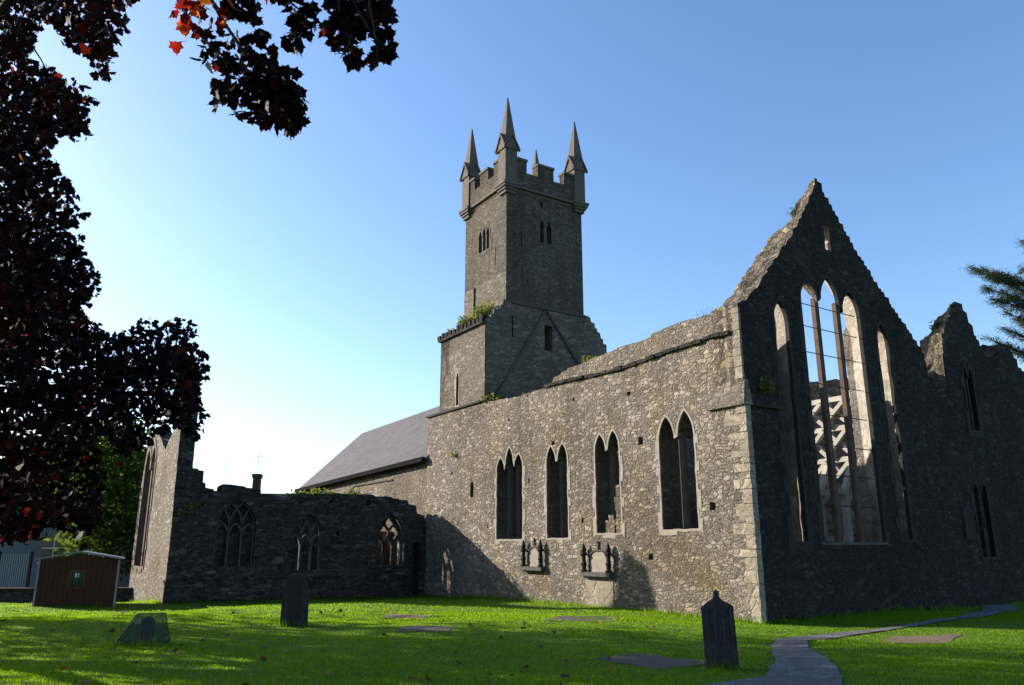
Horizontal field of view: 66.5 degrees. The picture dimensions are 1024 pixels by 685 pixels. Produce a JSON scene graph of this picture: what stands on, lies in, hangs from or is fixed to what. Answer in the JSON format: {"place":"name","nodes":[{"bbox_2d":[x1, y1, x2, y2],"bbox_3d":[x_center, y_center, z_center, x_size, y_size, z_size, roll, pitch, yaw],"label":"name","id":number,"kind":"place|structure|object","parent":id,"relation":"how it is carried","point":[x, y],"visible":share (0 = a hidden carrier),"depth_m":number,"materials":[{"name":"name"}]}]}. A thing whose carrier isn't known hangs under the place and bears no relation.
{"place":"outdoors","nodes":[
{"label":"outdoors","id":0,"kind":"place"},
{"bbox_2d":[0,586,1023,684],"bbox_3d":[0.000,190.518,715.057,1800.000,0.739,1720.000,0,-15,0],"label":"ground","id":1,"kind":"structure","parent":0,"point":[766,645],"depth_m":13.73,"materials":[{"name":"plant"}]},
{"bbox_2d":[0,551,33,587],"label":"corrugated gate","id":2,"kind":"structure","parent":1,"relation":"on","point":[15,570],"depth_m":33.80,"materials":[{"name":"grey metal"}]},
{"bbox_2d":[0,268,90,418],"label":"copper tree","id":3,"kind":"object","parent":1,"relation":"on","point":[40,348],"visible":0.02,"depth_m":24.12,"materials":[{"name":"red plant"}]},
{"bbox_2d":[2,423,110,459],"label":"leafy tree","id":4,"kind":"object","parent":1,"relation":"on","point":[45,443],"depth_m":55.10,"materials":[{"name":"plant"}]},
{"bbox_2d":[0,587,133,602],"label":"boundary wall","id":5,"kind":"structure","parent":1,"relation":"on","point":[124,594],"depth_m":32.33,"materials":[{"name":"grey stone"}]},
{"bbox_2d":[0,462,143,587],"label":"house","id":6,"kind":"structure","parent":1,"relation":"on","point":[40,548],"depth_m":42.03,"materials":[{"name":"stone"}]},
{"bbox_2d":[37,535,64,563],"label":"window","id":7,"kind":"structure","parent":6,"relation":"in","point":[48,547],"depth_m":42.08,"materials":[{"name":"grey glass"}]},
{"bbox_2d":[32,551,124,606],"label":"garden shed","id":8,"kind":"structure","parent":1,"relation":"on","point":[85,580],"depth_m":25.80,"materials":[{"name":"brown wood"}]},
{"bbox_2d":[67,570,86,587],"bbox_3d":[-14.362,7.803,25.776,0.510,0.590,0.035,6,-16,-23],"label":"window","id":9,"kind":"structure","parent":8,"relation":"in","point":[76,578],"depth_m":25.78,"materials":[{"name":"glass"}]},
{"bbox_2d":[28,416,159,582],"bbox_3d":[-20.034,7.970,39.027,7.116,9.471,8.158,0,-15,0],"label":"leafy tree","id":10,"kind":"object","parent":1,"relation":"on","point":[118,528],"visible":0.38,"depth_m":37.89,"materials":[{"name":"green plant"}]},
{"bbox_2d":[114,613,169,644],"bbox_3d":[-6.612,5.175,14.005,0.840,0.600,0.640,3,-15,-12],"label":"covered stone","id":11,"kind":"object","parent":1,"relation":"on","point":[146,630],"visible":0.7,"depth_m":14.00,"materials":[{"name":"grey stone"}]},
{"bbox_2d":[0,0,399,550],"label":"maple tree","id":12,"kind":"object","parent":1,"relation":"on","point":[36,298],"visible":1,"depth_m":11.93,"materials":[{"name":"red plant"}]},
{"bbox_2d":[225,456,286,498],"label":"brick house","id":13,"kind":"structure","parent":1,"relation":"on","point":[257,479],"depth_m":56.88,"materials":[{"name":"stone"}]},
{"bbox_2d":[129,394,425,603],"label":"ruined transept","id":14,"kind":"structure","parent":1,"relation":"on","point":[236,542],"depth_m":29.88,"materials":[{"name":"grey stone"}]},
{"bbox_2d":[169,501,198,518],"bbox_3d":[-11.799,6.036,28.273,1.166,0.714,1.216,0,-15,0],"label":"wall weed","id":15,"kind":"object","parent":14,"relation":"on","point":[191,507],"depth_m":27.92,"materials":[{"name":"green plant"}]},
{"bbox_2d":[192,499,203,507],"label":"wall weed","id":16,"kind":"object","parent":14,"relation":"on","point":[198,504],"depth_m":28.41,"materials":[{"name":"green plant"}]},
{"bbox_2d":[284,489,303,498],"bbox_3d":[-8.454,5.942,30.586,0.797,0.414,0.876,14,-20,-42],"label":"wall weed","id":17,"kind":"object","parent":14,"relation":"on","point":[296,493],"depth_m":30.45,"materials":[{"name":"green plant"}]},
{"bbox_2d":[299,487,335,494],"bbox_3d":[-7.702,5.961,31.041,1.582,0.409,1.497,0,-15,0],"label":"wall weed","id":18,"kind":"object","parent":14,"relation":"on","point":[316,491],"depth_m":30.82,"materials":[{"name":"green plant"}]},
{"bbox_2d":[344,487,360,493],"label":"wall weed","id":19,"kind":"object","parent":14,"relation":"on","point":[352,492],"depth_m":31.75,"materials":[{"name":"green plant"}]},
{"bbox_2d":[280,574,308,625],"bbox_3d":[-4.928,5.901,17.755,0.600,1.220,0.215,2,-15,-6],"label":"gravestone","id":20,"kind":"object","parent":1,"relation":"on","point":[295,601],"visible":0.84,"depth_m":17.68,"materials":[{"name":"stone"}]},
{"bbox_2d":[1,609,655,684],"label":"fallen leaves","id":21,"kind":"object","parent":1,"relation":"on","point":[428,678],"visible":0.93,"depth_m":11.78,"materials":[{"name":"brown plant"}]},
{"bbox_2d":[294,406,439,565],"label":"nave","id":22,"kind":"structure","parent":1,"relation":"on","point":[389,459],"depth_m":39.57,"materials":[{"name":"stone"}]},
{"bbox_2d":[383,614,431,618],"bbox_3d":[-2.683,6.927,19.623,1.748,0.142,0.926,-7,-17,26],"label":"ledger stone","id":23,"kind":"object","parent":1,"relation":"on","point":[397,616],"visible":0.41,"depth_m":19.63,"materials":[{"name":"grey stone"}]},
{"bbox_2d":[396,626,456,631],"bbox_3d":[-1.792,6.024,16.341,1.400,0.131,0.843,-5,-16,18],"label":"ledger stone","id":24,"kind":"object","parent":1,"relation":"on","point":[429,628],"visible":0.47,"depth_m":16.34,"materials":[{"name":"grey stone"}]},
{"bbox_2d":[437,97,618,496],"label":"bell tower","id":25,"kind":"structure","parent":1,"relation":"on","point":[535,329],"depth_m":33.45,"materials":[{"name":"stone"}]},
{"bbox_2d":[456,313,475,325],"bbox_3d":[-1.719,-0.914,33.288,1.365,0.713,1.455,0,-15,0],"label":"wall weed","id":26,"kind":"object","parent":25,"relation":"on","point":[464,321],"depth_m":32.97,"materials":[{"name":"green plant"}]},
{"bbox_2d":[472,300,494,318],"bbox_3d":[-1.041,-1.369,32.431,1.213,0.955,1.259,-8,-17,28],"label":"wall weed","id":27,"kind":"object","parent":25,"relation":"on","point":[481,311],"depth_m":32.10,"materials":[{"name":"green plant"}]},
{"bbox_2d":[544,616,621,621],"bbox_3d":[1.753,6.644,18.730,1.616,0.106,1.961,-4,-15,14],"label":"ledger stone","id":28,"kind":"object","parent":1,"relation":"on","point":[569,618],"visible":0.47,"depth_m":18.47,"materials":[{"name":"grey stone"}]},
{"bbox_2d":[597,653,704,669],"bbox_3d":[2.198,4.857,11.777,1.049,0.130,1.683,14,-20,-43],"label":"ledger stone","id":29,"kind":"object","parent":1,"relation":"on","point":[654,660],"visible":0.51,"depth_m":11.78,"materials":[{"name":"grey stone"}]},
{"bbox_2d":[424,178,960,623],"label":"ruined chancel","id":30,"kind":"structure","parent":1,"relation":"on","point":[690,445],"depth_m":22.28,"materials":[{"name":"stone"}]},
{"bbox_2d":[480,393,506,402],"bbox_3d":[-0.716,2.182,30.389,1.066,0.439,0.968,0,-15,0],"label":"wall weed","id":31,"kind":"object","parent":30,"relation":"on","point":[498,397],"depth_m":30.22,"materials":[{"name":"green plant"}]},
{"bbox_2d":[520,538,545,571],"bbox_3d":[0.674,7.070,25.982,0.264,1.080,1.220,9,-17,-32],"label":"wall memorial","id":32,"kind":"object","parent":30,"relation":"attached to","point":[534,559],"depth_m":26.01,"materials":[{"name":"white stone"}]},
{"bbox_2d":[581,355,595,362],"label":"wall weed","id":33,"kind":"object","parent":30,"relation":"on","point":[586,358],"depth_m":25.87,"materials":[{"name":"green plant"}]},
{"bbox_2d":[580,541,614,578],"bbox_3d":[2.508,6.453,23.209,0.264,1.060,1.380,9,-17,-32],"label":"wall memorial","id":34,"kind":"object","parent":30,"relation":"attached to","point":[599,564],"depth_m":23.20,"materials":[{"name":"white stone"}]},
{"bbox_2d":[757,375,774,394],"bbox_3d":[6.477,1.083,19.852,0.517,0.543,0.555,9,-17,-32],"label":"wall weed","id":35,"kind":"object","parent":30,"relation":"on","point":[764,386],"depth_m":19.77,"materials":[{"name":"green plant"}]},
{"bbox_2d":[787,206,796,216],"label":"wall weed","id":36,"kind":"object","parent":30,"relation":"on","point":[792,212],"depth_m":23.00,"materials":[{"name":"green plant"}]},
{"bbox_2d":[701,590,739,668],"bbox_3d":[3.013,4.212,11.349,0.470,1.175,0.153,-4,-14,7],"label":"gravestone","id":37,"kind":"object","parent":1,"relation":"on","point":[719,631],"visible":0.88,"depth_m":11.29,"materials":[{"name":"grey stone"}]},
{"bbox_2d":[811,391,865,541],"bbox_3d":[9.485,4.716,23.466,1.075,6.450,1.900,9,-17,-32],"label":"timber shoring","id":38,"kind":"object","parent":1,"relation":"on","point":[846,499],"visible":0.27,"depth_m":23.48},
{"bbox_2d":[879,634,960,642],"bbox_3d":[7.814,5.700,14.927,1.146,0.158,2.138,-11,-19,37],"label":"stone","id":39,"kind":"object","parent":1,"relation":"on","point":[926,638],"visible":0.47,"depth_m":14.86,"materials":[{"name":"grey stone"}]},
{"bbox_2d":[920,302,1023,606],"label":"ruined aisle","id":40,"kind":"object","parent":1,"relation":"on","point":[977,466],"visible":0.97,"depth_m":25.03,"materials":[{"name":"stone"}]},
{"bbox_2d":[928,319,943,329],"bbox_3d":[14.305,-0.583,26.116,0.651,0.414,0.606,13,-19,-40],"label":"wall weed","id":41,"kind":"object","parent":40,"relation":"on","point":[936,324],"depth_m":26.05,"materials":[{"name":"green plant"}]},
{"bbox_2d":[961,505,976,539],"bbox_3d":[13.944,5.502,23.892,0.650,1.054,0.115,9,-17,-32],"label":"wall plaque","id":42,"kind":"object","parent":40,"relation":"attached to","point":[967,516],"depth_m":23.82,"materials":[{"name":"stone"}]},
{"bbox_2d":[960,239,1023,363],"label":"cedar tree","id":43,"kind":"object","parent":1,"relation":"on","point":[1005,280],"visible":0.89,"depth_m":38.34,"materials":[{"name":"green plant"}]},
{"bbox_2d":[980,343,1023,522],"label":"ruined chapel","id":44,"kind":"structure","parent":1,"relation":"on","point":[1002,360],"depth_m":27.53,"materials":[{"name":"grey stone"}]},
{"bbox_2d":[0,0,1023,493],"label":"sky","id":45,"kind":"structure","parent":0,"point":[320,272],"materials":[{"name":"blue"}]},
{"bbox_2d":[704,605,1018,684],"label":"path","id":46,"kind":"structure","parent":0,"point":[798,660],"depth_m":11.38,"materials":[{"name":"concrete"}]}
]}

